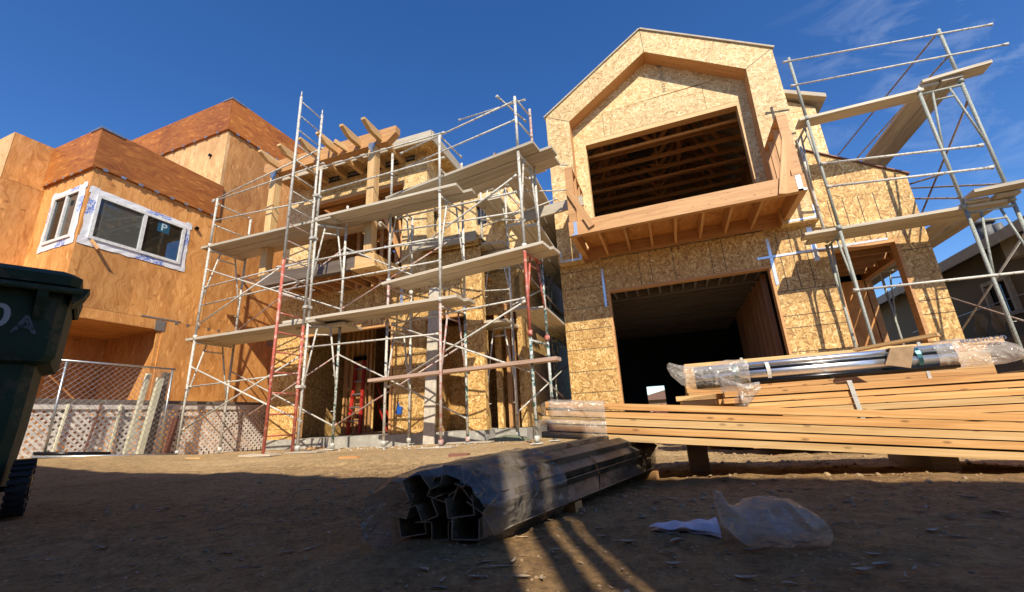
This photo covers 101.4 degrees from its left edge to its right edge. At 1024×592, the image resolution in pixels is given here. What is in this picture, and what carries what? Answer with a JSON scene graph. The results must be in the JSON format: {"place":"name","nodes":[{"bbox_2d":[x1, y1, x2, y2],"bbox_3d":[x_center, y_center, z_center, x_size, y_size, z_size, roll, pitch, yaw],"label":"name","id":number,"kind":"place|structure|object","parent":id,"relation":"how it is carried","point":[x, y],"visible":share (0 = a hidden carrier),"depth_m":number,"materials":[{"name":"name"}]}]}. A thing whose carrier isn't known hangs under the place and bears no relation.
{"place":"outdoors","nodes":[
{"label":"outdoors","id":0,"kind":"place"},
{"bbox_2d":[0,97,378,456],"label":"orange plywood house","id":1,"kind":"structure","parent":0,"point":[120,225],"depth_m":7.74,"materials":[{"name":"wood"}]},
{"bbox_2d":[36,181,87,253],"bbox_3d":[-7.470,-1.306,6.974,1.030,1.118,0.050,-9,-17,19],"label":"window","id":2,"kind":"structure","parent":1,"relation":"in","point":[63,215],"depth_m":6.96,"materials":[{"name":"white plastic"}]},
{"bbox_2d":[76,185,191,271],"bbox_3d":[-6.650,-1.144,7.516,0.050,1.030,1.620,-9,-17,19],"label":"window","id":3,"kind":"structure","parent":1,"relation":"in","point":[117,224],"depth_m":7.41,"materials":[{"name":"white plastic"}]},
{"bbox_2d":[0,437,1023,591],"bbox_3d":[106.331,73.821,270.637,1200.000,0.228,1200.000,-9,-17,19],"label":"ground","id":4,"kind":"structure","parent":0,"point":[64,488],"depth_m":1.21,"materials":[{"name":"soil"}]},
{"bbox_2d":[0,263,89,518],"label":"wheeled bin","id":5,"kind":"object","parent":4,"relation":"on","point":[40,310],"visible":1,"depth_m":2.02,"materials":[{"name":"green plastic"}]},
{"bbox_2d":[51,404,69,451],"bbox_3d":[-6.211,1.888,5.750,0.029,0.792,0.090,-6,-17,10],"label":"stake","id":6,"kind":"object","parent":4,"relation":"on","point":[60,427],"visible":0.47,"depth_m":5.77,"materials":[{"name":"wood"}]},
{"bbox_2d":[33,452,110,455],"bbox_3d":[-5.744,2.063,5.491,0.728,0.103,0.043,12,-22,-42],"label":"pipe","id":7,"kind":"object","parent":4,"relation":"on","point":[68,453],"visible":0.86,"depth_m":5.46,"materials":[{"name":"black metal"}]},
{"bbox_2d":[83,404,102,451],"bbox_3d":[-6.087,1.974,6.065,0.027,0.794,0.128,-7,-17,14],"label":"stake","id":8,"kind":"object","parent":4,"relation":"on","point":[93,425],"visible":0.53,"depth_m":6.09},
{"bbox_2d":[24,359,175,458],"bbox_3d":[-5.778,1.645,6.011,0.029,1.340,1.560,-9,-17,19],"label":"chain link panel","id":9,"kind":"object","parent":4,"relation":"on","point":[53,418],"visible":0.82,"depth_m":5.95,"materials":[{"name":"metal"}]},
{"bbox_2d":[32,453,176,458],"bbox_3d":[-5.400,2.149,5.637,1.434,0.135,0.035,13,-23,-43],"label":"pipe","id":10,"kind":"object","parent":4,"relation":"on","point":[50,456],"visible":0.62,"depth_m":5.44,"materials":[{"name":"metal"}]},
{"bbox_2d":[107,404,122,451],"bbox_3d":[-5.990,2.041,6.314,0.029,0.792,0.080,-6,-17,8],"label":"stake","id":11,"kind":"object","parent":4,"relation":"on","point":[114,431],"visible":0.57,"depth_m":6.31,"materials":[{"name":"wood"}]},
{"bbox_2d":[122,373,150,453],"bbox_3d":[-5.747,1.823,6.416,0.177,1.266,0.077,7,-19,-32],"label":"concrete post","id":12,"kind":"object","parent":4,"relation":"on","point":[134,424],"visible":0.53,"depth_m":6.40,"materials":[{"name":"paint"}]},
{"bbox_2d":[17,398,270,458],"bbox_3d":[-5.908,2.148,6.706,0.135,0.922,4.592,-9,-17,19],"label":"lattice fence","id":13,"kind":"object","parent":4,"relation":"on","point":[199,406],"visible":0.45,"depth_m":6.78,"materials":[{"name":"white wood"}]},
{"bbox_2d":[135,377,163,453],"bbox_3d":[-5.682,1.891,6.572,0.135,1.219,0.155,-9,-17,19],"label":"concrete post","id":14,"kind":"object","parent":4,"relation":"on","point":[140,446],"visible":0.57,"depth_m":6.55,"materials":[{"name":"paint"}]},
{"bbox_2d":[143,372,170,453],"bbox_3d":[-5.729,1.905,6.752,0.110,1.336,0.150,-9,-17,19],"label":"dark post","id":15,"kind":"object","parent":4,"relation":"on","point":[152,435],"visible":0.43,"depth_m":6.72,"materials":[{"name":"wood"}]},
{"bbox_2d":[162,417,178,453],"bbox_3d":[-5.547,2.293,6.808,0.071,0.622,0.236,1,-17,-13],"label":"red board","id":16,"kind":"object","parent":4,"relation":"on","point":[170,436],"visible":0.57,"depth_m":6.81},
{"bbox_2d":[185,457,205,458],"bbox_3d":[-4.054,2.081,5.371,0.280,0.032,0.080,-9,-17,19],"label":"wood scrap","id":17,"kind":"object","parent":4,"relation":"on","point":[195,458],"visible":0.67,"depth_m":5.33,"materials":[{"name":"brown wood"}]},
{"bbox_2d":[235,566,263,567],"bbox_3d":[-0.649,0.666,1.029,0.090,0.003,0.013,-4,-16,2],"label":"twig","id":18,"kind":"object","parent":4,"relation":"on","point":[249,566],"visible":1,"depth_m":1.03,"materials":[{"name":"wood"}]},
{"bbox_2d":[238,453,280,456],"bbox_3d":[-3.393,2.140,5.637,0.550,0.023,0.180,-8,-17,17],"label":"wooden pad","id":19,"kind":"object","parent":4,"relation":"on","point":[260,455],"visible":0.9,"depth_m":5.57,"materials":[{"name":"brown wood"}]},
{"bbox_2d":[283,450,326,453],"bbox_3d":[-2.967,2.240,6.018,0.600,0.015,0.200,-8,-17,17],"label":"wooden pad","id":20,"kind":"object","parent":4,"relation":"on","point":[305,452],"visible":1,"depth_m":5.95,"materials":[{"name":"brown wood"}]},
{"bbox_2d":[305,447,324,448],"bbox_3d":[-3.374,2.607,7.179,0.320,0.032,0.100,-9,-17,19],"label":"wood scrap","id":21,"kind":"object","parent":4,"relation":"on","point":[314,447],"visible":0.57,"depth_m":7.13,"materials":[{"name":"brown wood"}]},
{"bbox_2d":[174,131,471,454],"bbox_3d":[-3.242,-0.123,7.189,5.178,5.216,0.820,-8,-17,17],"label":"scaffold","id":22,"kind":"object","parent":4,"relation":"on","point":[313,261],"visible":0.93,"depth_m":6.90,"materials":[{"name":"metal"}]},
{"bbox_2d":[205,329,300,343],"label":"scaffold plank","id":23,"kind":"object","parent":22,"relation":"on","point":[290,331],"visible":0.33,"depth_m":7.44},
{"bbox_2d":[185,319,324,341],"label":"scaffold plank","id":24,"kind":"object","parent":22,"relation":"on","point":[254,331],"visible":0.9,"depth_m":7.07,"materials":[{"name":"wood"}]},
{"bbox_2d":[219,332,309,345],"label":"scaffold plank","id":25,"kind":"object","parent":22,"relation":"on","point":[257,340],"visible":0.2,"depth_m":7.68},
{"bbox_2d":[201,216,339,252],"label":"scaffold plank","id":26,"kind":"object","parent":22,"relation":"on","point":[258,237],"visible":0.9,"depth_m":7.56,"materials":[{"name":"wood"}]},
{"bbox_2d":[318,183,462,220],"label":"scaffold plank","id":27,"kind":"object","parent":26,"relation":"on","point":[404,200],"visible":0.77,"depth_m":6.77,"materials":[{"name":"wood"}]},
{"bbox_2d":[219,224,344,255],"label":"scaffold plank","id":28,"kind":"object","parent":22,"relation":"on","point":[267,243],"visible":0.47,"depth_m":7.82,"materials":[{"name":"wood"}]},
{"bbox_2d":[338,188,477,226],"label":"scaffold plank","id":29,"kind":"object","parent":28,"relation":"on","point":[467,194],"visible":0.57,"depth_m":6.99,"materials":[{"name":"wood"}]},
{"bbox_2d":[261,91,322,453],"bbox_3d":[-3.409,-0.649,6.734,0.103,5.970,0.584,-9,-17,19],"label":"access ladder","id":30,"kind":"object","parent":22,"relation":"attached to","point":[305,307],"visible":0.98,"depth_m":6.56,"materials":[{"name":"metal"}]},
{"bbox_2d":[233,222,380,259],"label":"scaffold plank","id":31,"kind":"object","parent":22,"relation":"on","point":[350,230],"visible":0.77,"depth_m":7.96,"materials":[{"name":"wood"}]},
{"bbox_2d":[358,221,386,232],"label":"scaffold plank","id":32,"kind":"object","parent":31,"relation":"on","point":[383,226],"visible":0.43,"depth_m":7.74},
{"bbox_2d":[296,322,361,334],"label":"scaffold plank","id":33,"kind":"object","parent":22,"relation":"on","point":[346,327],"visible":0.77,"depth_m":6.96,"materials":[{"name":"wood"}]},
{"bbox_2d":[282,294,463,323],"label":"scaffold plank","id":34,"kind":"object","parent":22,"relation":"on","point":[392,307],"visible":0.77,"depth_m":6.31,"materials":[{"name":"wood"}]},
{"bbox_2d":[325,298,475,323],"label":"scaffold plank","id":35,"kind":"object","parent":22,"relation":"on","point":[467,301],"visible":0.5,"depth_m":6.51,"materials":[{"name":"wood"}]},
{"bbox_2d":[338,456,360,458],"bbox_3d":[-1.721,1.714,4.442,0.240,0.032,0.060,-9,-17,19],"label":"wood scrap","id":36,"kind":"object","parent":4,"relation":"on","point":[346,457],"visible":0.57,"depth_m":4.42,"materials":[{"name":"brown wood"}]},
{"bbox_2d":[265,441,525,452],"bbox_3d":[-1.966,2.288,6.299,4.476,0.060,2.008,-9,-17,19],"label":"rubble","id":37,"kind":"object","parent":4,"relation":"on","point":[381,449],"visible":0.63,"depth_m":6.24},
{"bbox_2d":[258,117,572,449],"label":"flat roofed house","id":38,"kind":"structure","parent":4,"relation":"on","point":[497,400],"depth_m":8.01,"materials":[{"name":"osb sheathing"},{"name":"fir lumber"},{"name":"concrete"}]},
{"bbox_2d":[346,356,388,434],"bbox_3d":[-3.008,2.081,8.870,0.547,1.587,0.934,-18,-22,41],"label":"stepladder","id":39,"kind":"object","parent":38,"relation":"on","point":[356,369],"visible":0.73,"depth_m":8.73,"materials":[{"name":"metal"}]},
{"bbox_2d":[395,403,402,414],"bbox_3d":[-1.903,1.902,7.073,0.120,0.192,0.046,-8,-17,17],"label":"meter box","id":40,"kind":"object","parent":38,"relation":"attached to","point":[399,409],"visible":1,"depth_m":7.04,"materials":[{"name":"blue plastic"}]},
{"bbox_2d":[434,211,436,231],"bbox_3d":[-1.578,-1.476,8.367,0.015,0.520,0.270,-8,-17,17],"label":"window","id":41,"kind":"structure","parent":38,"relation":"in","point":[435,214],"depth_m":8.46,"materials":[{"name":"glass"}]},
{"bbox_2d":[477,207,486,224],"bbox_3d":[-0.616,-1.678,8.819,0.230,0.460,0.015,-8,-17,17],"label":"window","id":42,"kind":"structure","parent":38,"relation":"in","point":[478,208],"depth_m":8.83,"materials":[{"name":"black glass"}]},
{"bbox_2d":[423,287,438,443],"bbox_3d":[-1.329,1.089,6.947,0.258,2.586,0.119,-9,-17,19],"label":"wooden post","id":43,"kind":"object","parent":4,"relation":"on","point":[430,406],"visible":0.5,"depth_m":6.84,"materials":[{"name":"wood"}]},
{"bbox_2d":[416,446,456,448],"bbox_3d":[-0.975,1.958,5.416,0.500,0.008,0.150,-8,-17,17],"label":"wooden pad","id":44,"kind":"object","parent":4,"relation":"on","point":[436,447],"visible":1,"depth_m":5.39,"materials":[{"name":"brown wood"}]},
{"bbox_2d":[448,453,469,456],"bbox_3d":[-0.501,1.510,3.974,0.200,0.032,0.060,-9,-17,19],"label":"wood scrap","id":45,"kind":"object","parent":4,"relation":"on","point":[456,454],"visible":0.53,"depth_m":3.96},
{"bbox_2d":[376,95,561,447],"bbox_3d":[-0.823,-0.748,6.712,2.795,5.891,0.978,-12,-19,28],"label":"scaffold","id":46,"kind":"object","parent":4,"relation":"on","point":[527,301],"visible":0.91,"depth_m":6.27,"materials":[{"name":"metal"}]},
{"bbox_2d":[385,140,539,198],"bbox_3d":[-0.889,-1.926,6.714,2.820,0.062,0.235,-11,-18,26],"label":"scaffold plank","id":47,"kind":"object","parent":46,"relation":"on","point":[494,161],"visible":0.77,"depth_m":6.52,"materials":[{"name":"wood"}]},
{"bbox_2d":[368,356,560,382],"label":"scaffold plank","id":48,"kind":"object","parent":46,"relation":"on","point":[484,367],"visible":1,"depth_m":5.58,"materials":[{"name":"wood"}]},
{"bbox_2d":[381,241,549,287],"bbox_3d":[-0.803,-0.432,6.273,2.870,0.042,0.235,-11,-18,26],"label":"scaffold plank","id":49,"kind":"object","parent":46,"relation":"on","point":[535,247],"visible":0.9,"depth_m":6.13,"materials":[{"name":"wood"}]},
{"bbox_2d":[399,246,559,289],"bbox_3d":[-0.610,-0.391,6.449,2.800,0.042,0.235,-11,-18,26],"label":"scaffold plank","id":50,"kind":"object","parent":46,"relation":"on","point":[552,251],"visible":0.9,"depth_m":6.35,"materials":[{"name":"wood"}]},
{"bbox_2d":[455,145,556,189],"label":"scaffold plank","id":51,"kind":"object","parent":46,"relation":"on","point":[545,153],"visible":0.57,"depth_m":6.57,"materials":[{"name":"wood"}]},
{"bbox_2d":[463,156,559,193],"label":"scaffold plank","id":52,"kind":"object","parent":46,"relation":"on","point":[502,179],"visible":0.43,"depth_m":6.78,"materials":[{"name":"wood"}]},
{"bbox_2d":[446,441,493,443],"bbox_3d":[-0.603,2.105,6.028,0.700,0.020,0.120,-8,-17,17],"label":"wooden pad","id":53,"kind":"object","parent":4,"relation":"on","point":[470,441],"visible":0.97,"depth_m":5.99,"materials":[{"name":"brown wood"}]},
{"bbox_2d":[428,164,568,435],"bbox_3d":[0.859,0.243,8.302,2.478,4.708,5.104,-16,-21,37],"label":"scaffold","id":54,"kind":"object","parent":4,"relation":"on","point":[506,220],"visible":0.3,"depth_m":7.57,"materials":[{"name":"metal"}]},
{"bbox_2d":[477,242,495,253],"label":"scaffold plank","id":55,"kind":"object","parent":54,"relation":"on","point":[487,246],"visible":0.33,"depth_m":7.56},
{"bbox_2d":[475,198,502,221],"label":"scaffold plank","id":56,"kind":"object","parent":54,"relation":"on","point":[487,205],"visible":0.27,"depth_m":8.03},
{"bbox_2d":[490,240,509,250],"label":"scaffold plank","id":57,"kind":"object","parent":54,"relation":"on","point":[499,245],"visible":0.43,"depth_m":7.50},
{"bbox_2d":[484,320,516,336],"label":"scaffold plank","id":58,"kind":"object","parent":54,"relation":"on","point":[492,325],"visible":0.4,"depth_m":7.34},
{"bbox_2d":[488,196,515,218],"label":"scaffold plank","id":59,"kind":"object","parent":54,"relation":"on","point":[496,202],"visible":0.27,"depth_m":7.91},
{"bbox_2d":[493,319,518,334],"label":"scaffold plank","id":60,"kind":"object","parent":54,"relation":"on","point":[503,322],"visible":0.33,"depth_m":7.17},
{"bbox_2d":[508,181,556,248],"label":"scaffold plank","id":61,"kind":"object","parent":54,"relation":"on","point":[528,201],"visible":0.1,"depth_m":8.06,"materials":[{"name":"wood"}]},
{"bbox_2d":[508,222,561,290],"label":"scaffold plank","id":62,"kind":"object","parent":54,"relation":"on","point":[548,266],"visible":0.37,"depth_m":7.58,"materials":[{"name":"wood"}]},
{"bbox_2d":[513,306,565,345],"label":"scaffold plank","id":63,"kind":"object","parent":54,"relation":"on","point":[537,321],"visible":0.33,"depth_m":7.47,"materials":[{"name":"wood"}]},
{"bbox_2d":[524,176,555,235],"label":"scaffold plank","id":64,"kind":"object","parent":54,"relation":"on","point":[542,199],"visible":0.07,"depth_m":7.82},
{"bbox_2d":[525,223,560,274],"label":"scaffold plank","id":65,"kind":"object","parent":54,"relation":"on","point":[532,230],"visible":0.27,"depth_m":7.42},
{"bbox_2d":[531,306,565,336],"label":"scaffold plank","id":66,"kind":"object","parent":54,"relation":"on","point":[555,322],"visible":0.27,"depth_m":7.27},
{"bbox_2d":[482,565,515,566],"bbox_3d":[-0.031,0.598,0.928,0.090,0.003,0.013,-4,-16,2],"label":"twig","id":67,"kind":"object","parent":4,"relation":"on","point":[498,565],"visible":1,"depth_m":0.93,"materials":[{"name":"wood"}]},
{"bbox_2d":[487,435,530,441],"bbox_3d":[-0.064,2.159,6.370,0.616,0.103,0.500,-9,-17,19],"label":"tarp","id":68,"kind":"object","parent":4,"relation":"on","point":[504,438],"visible":0.88,"depth_m":6.22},
{"bbox_2d":[361,433,660,549],"bbox_3d":[0.192,0.686,1.630,0.330,0.238,1.548,-15,-20,36],"label":"metal channel bundle","id":69,"kind":"object","parent":4,"relation":"on","point":[485,498],"visible":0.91,"depth_m":1.22,"materials":[{"name":"grey metal"}]},
{"bbox_2d":[0,453,1022,591],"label":"dry grass bits","id":70,"kind":"object","parent":4,"relation":"on","point":[620,526],"visible":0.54,"depth_m":1.24,"materials":[{"name":"plant"}]},
{"bbox_2d":[2,446,1023,591],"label":"soil crumbs","id":71,"kind":"object","parent":4,"relation":"on","point":[581,509],"visible":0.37,"depth_m":1.48,"materials":[{"name":"soil"}]},
{"bbox_2d":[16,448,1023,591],"bbox_3d":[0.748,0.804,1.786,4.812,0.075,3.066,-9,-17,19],"label":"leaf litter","id":72,"kind":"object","parent":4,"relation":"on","point":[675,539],"visible":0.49,"depth_m":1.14,"materials":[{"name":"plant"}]},
{"bbox_2d":[555,499,581,512],"bbox_3d":[0.115,0.744,1.492,0.280,0.042,0.045,-15,-20,35],"label":"wood block","id":73,"kind":"object","parent":4,"relation":"on","point":[574,507],"depth_m":1.41,"materials":[{"name":"brown wood"}]},
{"bbox_2d":[618,539,636,541],"bbox_3d":[0.289,0.612,1.050,0.045,0.008,0.014,-6,-17,11],"label":"dry leaf","id":74,"kind":"object","parent":4,"relation":"on","point":[627,540],"visible":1,"depth_m":1.05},
{"bbox_2d":[629,470,658,479],"bbox_3d":[0.555,0.876,2.026,0.300,0.062,0.045,-15,-20,35],"label":"wood block","id":75,"kind":"object","parent":4,"relation":"on","point":[651,475],"depth_m":1.95,"materials":[{"name":"brown wood"}]},
{"bbox_2d":[662,561,684,564],"bbox_3d":[0.336,0.554,0.871,0.045,0.008,0.014,-6,-17,9],"label":"dry leaf","id":76,"kind":"object","parent":4,"relation":"on","point":[675,563],"visible":1,"depth_m":0.87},
{"bbox_2d":[649,517,721,537],"bbox_3d":[0.448,0.600,1.101,0.174,0.038,0.100,-9,-17,19],"label":"paper sleeve","id":77,"kind":"object","parent":4,"relation":"on","point":[703,526],"visible":1,"depth_m":1.08,"materials":[{"name":"paper"}]},
{"bbox_2d":[686,445,710,472],"bbox_3d":[0.975,0.833,2.211,0.090,0.165,0.410,-9,-17,19],"label":"timber bearer","id":78,"kind":"object","parent":4,"relation":"on","point":[698,459],"visible":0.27,"depth_m":2.03,"materials":[{"name":"wood"}]},
{"bbox_2d":[733,575,756,578],"bbox_3d":[0.445,0.536,0.802,0.045,0.008,0.014,-6,-17,8],"label":"dry leaf","id":79,"kind":"object","parent":4,"relation":"on","point":[745,576],"visible":1,"depth_m":0.80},
{"bbox_2d":[742,546,759,550],"bbox_3d":[0.532,0.565,0.937,0.045,0.008,0.014,-3,-16,-2],"label":"dry leaf","id":80,"kind":"object","parent":4,"relation":"on","point":[751,549],"visible":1,"depth_m":0.94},
{"bbox_2d":[544,27,964,419],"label":"gabled house","id":81,"kind":"structure","parent":4,"relation":"on","point":[687,226],"depth_m":7.68,"materials":[{"name":"osb sheathing"},{"name":"fir"},{"name":"black felt"}]},
{"bbox_2d":[520,195,583,222],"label":"scaffold plank","id":82,"kind":"object","parent":81,"relation":"attached to","point":[552,209],"visible":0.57,"depth_m":7.80,"materials":[{"name":"wood"}]},
{"bbox_2d":[540,401,1023,459],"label":"lumber bundle","id":83,"kind":"object","parent":4,"relation":"on","point":[970,437],"visible":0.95,"depth_m":1.77,"materials":[{"name":"brown wood"}]},
{"bbox_2d":[676,394,805,414],"bbox_3d":[1.775,0.905,3.193,0.968,0.330,0.281,-9,-17,19],"label":"lumber bundle","id":84,"kind":"object","parent":83,"relation":"on","point":[703,399],"visible":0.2,"depth_m":3.23,"materials":[{"name":"brown wood"}]},
{"bbox_2d":[682,336,1010,446],"bbox_3d":[2.538,0.804,3.368,2.098,0.685,0.522,-9,-17,19],"label":"lumber bundle","id":85,"kind":"object","parent":4,"relation":"on","point":[974,357],"visible":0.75,"depth_m":3.12,"materials":[{"name":"brown wood"}]},
{"bbox_2d":[850,566,875,570],"bbox_3d":[0.647,0.504,0.776,0.045,0.008,0.014,-4,-16,3],"label":"dry leaf","id":86,"kind":"object","parent":4,"relation":"on","point":[861,568],"visible":1,"depth_m":0.78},
{"bbox_2d":[715,370,1023,422],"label":"lumber bundle","id":87,"kind":"object","parent":4,"relation":"on","point":[1001,402],"visible":0.35,"depth_m":2.42,"materials":[{"name":"brown wood"}]},
{"bbox_2d":[670,335,1021,405],"bbox_3d":[2.054,0.501,2.691,1.970,0.344,0.405,-9,-17,19],"label":"steel pipe bundle","id":88,"kind":"object","parent":87,"relation":"on","point":[905,359],"visible":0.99,"depth_m":2.71,"materials":[{"name":"silver metal"}]},
{"bbox_2d":[852,333,940,351],"bbox_3d":[2.638,0.323,2.893,0.090,0.050,0.456,9,-20,-35],"label":"loose board","id":89,"kind":"object","parent":88,"relation":"on","point":[902,341],"visible":1,"depth_m":2.86,"materials":[{"name":"brown wood"}]},
{"bbox_2d":[783,23,1023,362],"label":"scaffold","id":90,"kind":"object","parent":4,"relation":"on","point":[992,275],"visible":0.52,"depth_m":5.91,"materials":[{"name":"galvanized steel"},{"name":"weathered wood planks"}]},
{"bbox_2d":[795,88,923,129],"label":"scaffold plank","id":91,"kind":"object","parent":90,"relation":"on","point":[867,107],"visible":0.97,"depth_m":6.32,"materials":[{"name":"wood"}]},
{"bbox_2d":[805,212,979,244],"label":"scaffold plank","id":92,"kind":"object","parent":90,"relation":"on","point":[896,228],"visible":0.5,"depth_m":6.04,"materials":[{"name":"wood"}]},
{"bbox_2d":[862,81,938,163],"bbox_3d":[6.795,-2.446,8.125,0.235,0.042,4.720,-9,-17,19],"label":"scaffold plank","id":93,"kind":"object","parent":90,"relation":"on","point":[899,121],"visible":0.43,"depth_m":6.81,"materials":[{"name":"wood"}]},
{"bbox_2d":[918,59,992,85],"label":"scaffold plank","id":94,"kind":"object","parent":93,"relation":"on","point":[974,70],"visible":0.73,"depth_m":5.87,"materials":[{"name":"wood"}]},
{"bbox_2d":[800,198,1010,240],"bbox_3d":[5.386,-1.046,5.838,2.308,0.042,0.235,-9,-17,19],"label":"scaffold plank","id":95,"kind":"object","parent":90,"relation":"on","point":[913,218],"visible":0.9,"depth_m":5.79,"materials":[{"name":"wood"}]},
{"bbox_2d":[875,74,962,166],"bbox_3d":[7.023,-2.486,8.030,0.235,0.042,4.750,-9,-17,19],"label":"scaffold plank","id":96,"kind":"object","parent":90,"relation":"on","point":[910,129],"visible":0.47,"depth_m":6.78,"materials":[{"name":"wood"}]},
{"bbox_2d":[871,196,989,278],"bbox_3d":[6.888,-0.667,7.589,0.235,0.042,4.750,-9,-17,19],"label":"scaffold plank","id":97,"kind":"object","parent":90,"relation":"on","point":[932,231],"visible":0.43,"depth_m":6.18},
{"bbox_2d":[964,179,1023,199],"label":"scaffold plank","id":98,"kind":"object","parent":97,"relation":"on","point":[996,189],"visible":1,"depth_m":5.28,"materials":[{"name":"wood"}]},
{"bbox_2d":[871,190,1021,285],"bbox_3d":[7.140,-0.715,7.475,0.235,0.042,4.800,-9,-17,19],"label":"scaffold plank","id":99,"kind":"object","parent":90,"relation":"on","point":[948,233],"visible":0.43,"depth_m":6.36,"materials":[{"name":"wood"}]},
{"bbox_2d":[887,454,962,471],"bbox_3d":[1.845,0.739,1.895,0.090,0.075,0.410,-9,-17,19],"label":"timber bearer","id":100,"kind":"object","parent":4,"relation":"on","point":[941,463],"visible":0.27,"depth_m":1.75,"materials":[{"name":"wood"}]},
{"bbox_2d":[925,527,939,531],"bbox_3d":[0.984,0.549,0.985,0.045,0.008,0.014,0,-17,-10],"label":"dry leaf","id":101,"kind":"object","parent":4,"relation":"on","point":[931,529],"visible":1,"depth_m":0.99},
{"bbox_2d":[877,216,1023,345],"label":"stucco house","id":102,"kind":"structure","parent":4,"relation":"on","point":[968,261],"depth_m":8.52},
{"bbox_2d":[980,275,1023,315],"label":"window","id":103,"kind":"structure","parent":102,"relation":"in","point":[1007,288],"depth_m":7.99,"materials":[{"name":"brown glass"}]},
{"bbox_2d":[987,335,1023,395],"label":"board fence","id":104,"kind":"object","parent":4,"relation":"on","point":[1007,356],"visible":0.06,"depth_m":6.86,"materials":[{"name":"plastic"}]},
{"bbox_2d":[0,0,1023,394],"label":"sky","id":105,"kind":"structure","parent":0,"point":[133,69],"materials":[{"name":"blue"}]},
{"bbox_2d":[648,390,666,403],"bbox_3d":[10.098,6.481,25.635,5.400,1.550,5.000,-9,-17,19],"label":"distant house","id":106,"kind":"structure","parent":0,"point":[659,397],"depth_m":23.84,"materials":[{"name":"beige paint"}]},
{"bbox_2d":[913,293,1023,332],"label":"clothes line","id":107,"kind":"object","parent":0,"point":[987,306],"visible":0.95,"depth_m":7.42,"materials":[{"name":"fabric"}]},
{"bbox_2d":[973,313,989,337],"bbox_3d":[8.701,0.565,7.777,0.100,0.483,0.280,-9,-17,19],"label":"hanging cloth","id":108,"kind":"object","parent":107,"relation":"hanging from","point":[980,325],"visible":0.9,"depth_m":7.78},
{"bbox_2d":[991,305,1008,333],"bbox_3d":[8.522,0.414,7.335,0.100,0.483,0.280,-9,-17,19],"label":"hanging cloth","id":109,"kind":"object","parent":107,"relation":"hanging from","point":[998,322],"visible":0.9,"depth_m":7.34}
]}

